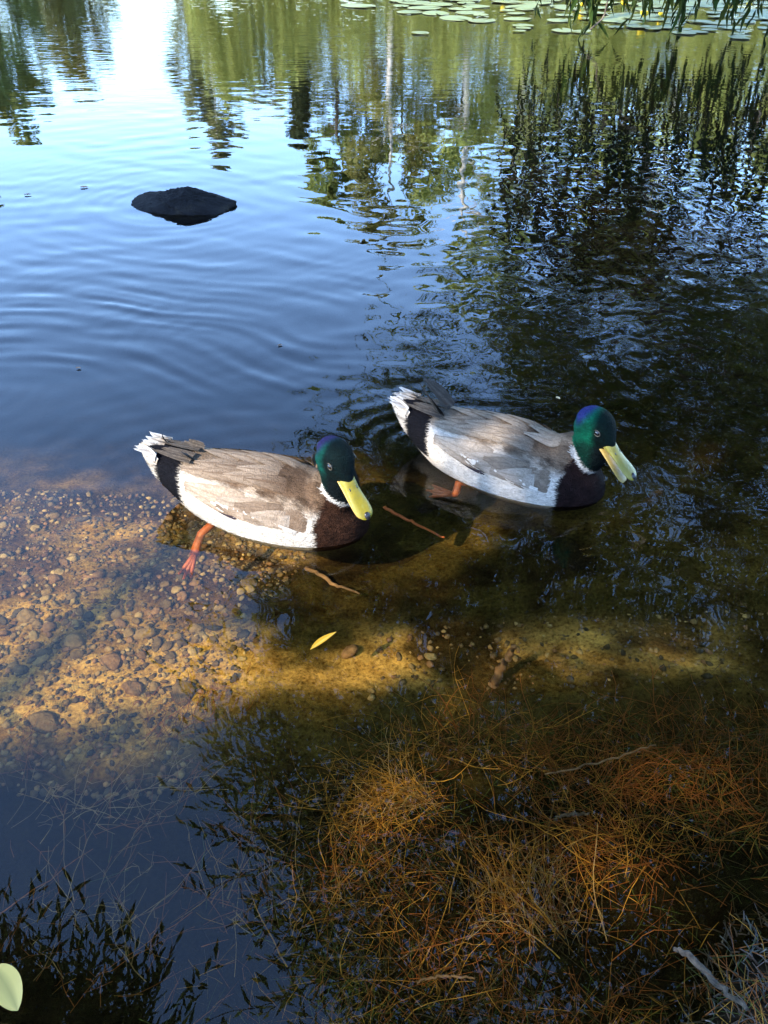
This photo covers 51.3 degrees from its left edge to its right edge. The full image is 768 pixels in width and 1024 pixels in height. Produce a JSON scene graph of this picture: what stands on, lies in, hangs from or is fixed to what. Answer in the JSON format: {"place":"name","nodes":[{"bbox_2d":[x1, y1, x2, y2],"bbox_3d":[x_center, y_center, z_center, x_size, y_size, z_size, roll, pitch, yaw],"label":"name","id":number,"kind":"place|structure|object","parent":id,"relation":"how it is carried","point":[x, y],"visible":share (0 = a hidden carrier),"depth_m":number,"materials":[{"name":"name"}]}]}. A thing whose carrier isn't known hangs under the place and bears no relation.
{"place":"outdoors","nodes":[
{"label":"outdoors","id":0,"kind":"place"},
{"bbox_2d":[0,0,767,1023],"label":"pond water","id":1,"kind":"structure","parent":0,"point":[480,756],"depth_m":1.41,"materials":[{"name":"blue liquid"}]},
{"bbox_2d":[0,963,22,1010],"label":"floating leaf","id":2,"kind":"object","parent":1,"relation":"on","point":[11,989],"visible":1,"depth_m":0.82,"materials":[{"name":"green plant"}]},
{"bbox_2d":[131,186,236,215],"bbox_3d":[-0.725,-1.076,2.881,0.386,0.185,0.243,5,38,6],"label":"rock","id":3,"kind":"object","parent":1,"relation":"in","point":[188,200],"visible":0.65,"depth_m":2.81,"materials":[{"name":"grey stone"}]},
{"bbox_2d":[133,431,372,547],"bbox_3d":[-0.234,-0.003,1.430,0.438,0.345,0.235,2,38,2],"label":"mallard duck","id":4,"kind":"object","parent":1,"relation":"on","point":[283,500],"visible":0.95,"depth_m":1.38},
{"bbox_2d":[310,632,335,649],"bbox_3d":[-0.093,0.194,1.208,0.052,0.003,0.011,-31,47,-33],"label":"floating leaf","id":5,"kind":"object","parent":1,"relation":"on","point":[321,640],"visible":1,"depth_m":1.21,"materials":[{"name":"yellow plant"}]},
{"bbox_2d":[341,3,375,6],"bbox_3d":[-0.235,-4.872,7.686,0.381,0.009,0.308,27,45,31],"label":"lily pad","id":6,"kind":"object","parent":1,"relation":"on","point":[355,5],"visible":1,"depth_m":7.69,"materials":[{"name":"green plant"}]},
{"bbox_2d":[393,4,408,6],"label":"lily pad","id":7,"kind":"object","parent":1,"relation":"on","point":[398,5],"visible":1,"depth_m":7.67,"materials":[{"name":"green plant"}]},
{"bbox_2d":[390,0,416,1],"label":"lily pad","id":8,"kind":"object","parent":1,"relation":"on","point":[402,0],"visible":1,"depth_m":7.99,"materials":[{"name":"green plant"}]},
{"bbox_2d":[396,10,422,12],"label":"lily pad","id":9,"kind":"object","parent":1,"relation":"on","point":[408,11],"visible":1,"depth_m":7.29,"materials":[{"name":"green plant"}]},
{"bbox_2d":[398,1,429,4],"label":"lily pad","id":10,"kind":"object","parent":1,"relation":"on","point":[418,2],"visible":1,"depth_m":7.86,"materials":[{"name":"green plant"}]},
{"bbox_2d":[412,31,428,33],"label":"lily pad","id":11,"kind":"object","parent":1,"relation":"on","point":[419,32],"visible":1,"depth_m":6.24,"materials":[{"name":"green plant"}]},
{"bbox_2d":[408,6,441,9],"bbox_3d":[0.382,-4.757,7.537,0.333,0.006,0.273,-8,39,-10],"label":"lily pad","id":12,"kind":"object","parent":1,"relation":"on","point":[424,7],"visible":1,"depth_m":7.54,"materials":[{"name":"green plant"}]},
{"bbox_2d":[422,11,448,14],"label":"lily pad","id":13,"kind":"object","parent":1,"relation":"on","point":[435,12],"visible":1,"depth_m":7.22,"materials":[{"name":"green plant"}]},
{"bbox_2d":[422,2,452,5],"bbox_3d":[0.510,-4.949,7.784,0.341,0.006,0.280,21,43,24],"label":"lily pad","id":14,"kind":"object","parent":1,"relation":"on","point":[439,4],"visible":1,"depth_m":7.75,"materials":[{"name":"green plant"}]},
{"bbox_2d":[439,15,471,20],"bbox_3d":[0.632,-4.294,6.947,0.268,0.010,0.332,-21,43,-24],"label":"lily pad","id":15,"kind":"object","parent":1,"relation":"on","point":[453,17],"visible":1,"depth_m":6.98,"materials":[{"name":"green plant"}]},
{"bbox_2d":[448,7,471,9],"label":"lily pad","id":16,"kind":"object","parent":1,"relation":"on","point":[459,8],"visible":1,"depth_m":7.49,"materials":[{"name":"green plant"}]},
{"bbox_2d":[457,1,474,3],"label":"lily pad","id":17,"kind":"object","parent":1,"relation":"on","point":[467,2],"visible":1,"depth_m":7.89,"materials":[{"name":"green plant"}]},
{"bbox_2d":[455,11,484,13],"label":"lily pad","id":18,"kind":"object","parent":1,"relation":"on","point":[466,12],"visible":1,"depth_m":7.26,"materials":[{"name":"green plant"}]},
{"bbox_2d":[462,4,489,7],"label":"lily pad","id":19,"kind":"object","parent":1,"relation":"on","point":[474,6],"visible":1,"depth_m":7.64,"materials":[{"name":"green plant"}]},
{"bbox_2d":[473,13,487,15],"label":"lily pad","id":20,"kind":"object","parent":1,"relation":"on","point":[481,14],"visible":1,"depth_m":7.12,"materials":[{"name":"green plant"}]},
{"bbox_2d":[468,18,495,22],"bbox_3d":[0.834,-4.205,6.832,0.228,0.006,0.285,25,44,29],"label":"lily pad","id":21,"kind":"object","parent":1,"relation":"on","point":[482,20],"visible":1,"depth_m":6.82,"materials":[{"name":"green plant"}]},
{"bbox_2d":[492,0,520,2],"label":"lily pad","id":22,"kind":"object","parent":1,"relation":"on","point":[508,1],"visible":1,"depth_m":7.94,"materials":[{"name":"green plant"}]},
{"bbox_2d":[389,378,636,507],"bbox_3d":[0.233,-0.094,1.553,0.488,0.339,0.187,12,39,14],"label":"mallard duck","id":23,"kind":"object","parent":1,"relation":"on","point":[513,457],"visible":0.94,"depth_m":1.47},
{"bbox_2d":[508,12,524,13],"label":"lily pad","id":24,"kind":"object","parent":1,"relation":"on","point":[516,12],"visible":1,"depth_m":7.23,"materials":[{"name":"green plant"}]},
{"bbox_2d":[504,17,530,19],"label":"lily pad","id":25,"kind":"object","parent":1,"relation":"on","point":[516,18],"visible":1,"depth_m":6.92,"materials":[{"name":"green plant"}]},
{"bbox_2d":[505,4,538,8],"bbox_3d":[1.321,-4.818,7.613,0.372,0.008,0.300,-31,47,-32],"label":"lily pad","id":26,"kind":"object","parent":1,"relation":"on","point":[523,6],"visible":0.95,"depth_m":7.61,"materials":[{"name":"green plant"}]},
{"bbox_2d":[513,24,533,25],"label":"lily pad","id":27,"kind":"object","parent":1,"relation":"on","point":[523,25],"visible":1,"depth_m":6.57,"materials":[{"name":"green plant"}]},
{"bbox_2d":[520,1,552,3],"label":"lily pad","id":28,"kind":"object","parent":1,"relation":"on","point":[535,2],"visible":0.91,"depth_m":7.88,"materials":[{"name":"green plant"}]},
{"bbox_2d":[547,18,567,21],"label":"lily pad","id":29,"kind":"object","parent":1,"relation":"on","point":[557,20],"visible":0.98,"depth_m":6.81,"materials":[{"name":"green plant"}]},
{"bbox_2d":[552,28,572,31],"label":"lily pad","id":30,"kind":"object","parent":1,"relation":"on","point":[563,30],"visible":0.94,"depth_m":6.33,"materials":[{"name":"green plant"}]},
{"bbox_2d":[554,7,576,9],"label":"lily pad","id":31,"kind":"object","parent":1,"relation":"on","point":[563,8],"visible":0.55,"depth_m":7.48,"materials":[{"name":"green plant"}]},
{"bbox_2d":[600,0,619,3],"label":"lily pad","id":32,"kind":"object","parent":1,"relation":"on","point":[602,2],"visible":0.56,"depth_m":7.90,"materials":[{"name":"green plant"}]},
{"bbox_2d":[602,18,624,21],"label":"lily pad","id":33,"kind":"object","parent":1,"relation":"on","point":[613,20],"visible":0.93,"depth_m":6.81,"materials":[{"name":"green plant"}]},
{"bbox_2d":[608,25,623,27],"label":"lily pad","id":34,"kind":"object","parent":1,"relation":"on","point":[616,26],"visible":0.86,"depth_m":6.53,"materials":[{"name":"green plant"}]},
{"bbox_2d":[604,15,630,18],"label":"lily pad","id":35,"kind":"object","parent":1,"relation":"on","point":[619,16],"visible":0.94,"depth_m":7.02,"materials":[{"name":"green plant"}]},
{"bbox_2d":[609,12,633,15],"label":"lily pad","id":36,"kind":"object","parent":1,"relation":"on","point":[625,13],"visible":0.94,"depth_m":7.14,"materials":[{"name":"green plant"}]},
{"bbox_2d":[617,20,642,23],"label":"lily pad","id":37,"kind":"object","parent":1,"relation":"on","point":[631,22],"visible":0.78,"depth_m":6.72,"materials":[{"name":"green plant"}]},
{"bbox_2d":[625,17,650,19],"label":"lily pad","id":38,"kind":"object","parent":1,"relation":"on","point":[642,18],"visible":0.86,"depth_m":6.91,"materials":[{"name":"green plant"}]},
{"bbox_2d":[626,24,651,27],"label":"lily pad","id":39,"kind":"object","parent":1,"relation":"on","point":[633,25],"visible":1,"depth_m":6.56,"materials":[{"name":"green plant"}]},
{"bbox_2d":[633,13,659,16],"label":"lily pad","id":40,"kind":"object","parent":1,"relation":"on","point":[652,15],"visible":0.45,"depth_m":7.08,"materials":[{"name":"green plant"}]},
{"bbox_2d":[650,17,670,20],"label":"lily pad","id":41,"kind":"object","parent":1,"relation":"on","point":[655,19],"visible":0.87,"depth_m":6.87,"materials":[{"name":"green plant"}]},
{"bbox_2d":[652,25,674,27],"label":"lily pad","id":42,"kind":"object","parent":1,"relation":"on","point":[665,26],"visible":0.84,"depth_m":6.52,"materials":[{"name":"green plant"}]},
{"bbox_2d":[653,5,673,7],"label":"lily pad","id":43,"kind":"object","parent":1,"relation":"on","point":[656,6],"visible":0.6,"depth_m":7.60,"materials":[{"name":"green plant"}]},
{"bbox_2d":[654,9,677,12],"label":"lily pad","id":44,"kind":"object","parent":1,"relation":"on","point":[669,11],"visible":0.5,"depth_m":7.38,"materials":[{"name":"green plant"}]},
{"bbox_2d":[672,30,696,33],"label":"lily pad","id":45,"kind":"object","parent":1,"relation":"on","point":[685,32],"visible":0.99,"depth_m":6.26,"materials":[{"name":"green plant"}]},
{"bbox_2d":[689,30,707,32],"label":"lily pad","id":46,"kind":"object","parent":1,"relation":"on","point":[696,31],"visible":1,"depth_m":6.30,"materials":[{"name":"green plant"}]},
{"bbox_2d":[688,20,711,22],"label":"lily pad","id":47,"kind":"object","parent":1,"relation":"on","point":[707,21],"visible":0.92,"depth_m":6.76,"materials":[{"name":"green plant"}]},
{"bbox_2d":[700,25,719,27],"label":"lily pad","id":48,"kind":"object","parent":1,"relation":"on","point":[712,26],"visible":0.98,"depth_m":6.51,"materials":[{"name":"green plant"}]},
{"bbox_2d":[700,2,724,7],"bbox_3d":[3.153,-4.903,7.726,0.292,0.007,0.362,0,40,0],"label":"lily pad","id":49,"kind":"object","parent":1,"relation":"on","point":[719,5],"visible":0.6,"depth_m":7.70,"materials":[{"name":"green plant"}]},
{"bbox_2d":[701,0,723,3],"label":"lily pad","id":50,"kind":"object","parent":1,"relation":"on","point":[705,1],"visible":0.6,"depth_m":7.93,"materials":[{"name":"green plant"}]},
{"bbox_2d":[703,22,730,24],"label":"lily pad","id":51,"kind":"object","parent":1,"relation":"on","point":[723,23],"visible":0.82,"depth_m":6.65,"materials":[{"name":"green plant"}]},
{"bbox_2d":[718,26,745,28],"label":"lily pad","id":52,"kind":"object","parent":1,"relation":"on","point":[736,27],"visible":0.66,"depth_m":6.46,"materials":[{"name":"green plant"}]},
{"bbox_2d":[728,35,749,38],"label":"lily pad","id":53,"kind":"object","parent":1,"relation":"on","point":[738,36],"visible":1,"depth_m":6.04,"materials":[{"name":"green plant"}]},
{"bbox_2d":[727,8,756,12],"bbox_3d":[3.325,-4.620,7.362,0.308,0.005,0.252,19,43,21],"label":"lily pad","id":54,"kind":"object","parent":1,"relation":"on","point":[742,10],"visible":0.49,"depth_m":7.36,"materials":[{"name":"green plant"}]},
{"bbox_2d":[735,19,755,22],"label":"lily pad","id":55,"kind":"object","parent":1,"relation":"on","point":[747,20],"visible":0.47,"depth_m":6.76,"materials":[{"name":"green plant"}]},
{"bbox_2d":[740,13,767,16],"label":"lily pad","id":56,"kind":"object","parent":1,"relation":"on","point":[756,14],"visible":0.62,"depth_m":7.14,"materials":[{"name":"green plant"}]},
{"bbox_2d":[534,0,767,38],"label":"willow tree","id":57,"kind":"object","parent":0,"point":[591,9],"visible":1,"depth_m":5.85,"materials":[{"name":"green plant"}]},
{"bbox_2d":[674,910,767,1023],"bbox_3d":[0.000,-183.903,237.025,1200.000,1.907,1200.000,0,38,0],"label":"ground","id":58,"kind":"structure","parent":0,"point":[737,986],"depth_m":0.81,"materials":[{"name":"plant"}]},
{"bbox_2d":[673,947,748,1010],"bbox_3d":[0.337,0.476,0.822,0.013,0.035,0.085,-22,43,-25],"label":"branch","id":59,"kind":"object","parent":58,"relation":"on","point":[696,963],"visible":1,"depth_m":0.83,"materials":[{"name":"grey wood"}]},
{"bbox_2d":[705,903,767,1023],"bbox_3d":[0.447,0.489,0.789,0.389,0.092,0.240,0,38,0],"label":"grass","id":60,"kind":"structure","parent":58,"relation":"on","point":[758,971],"depth_m":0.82,"materials":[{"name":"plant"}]}
]}

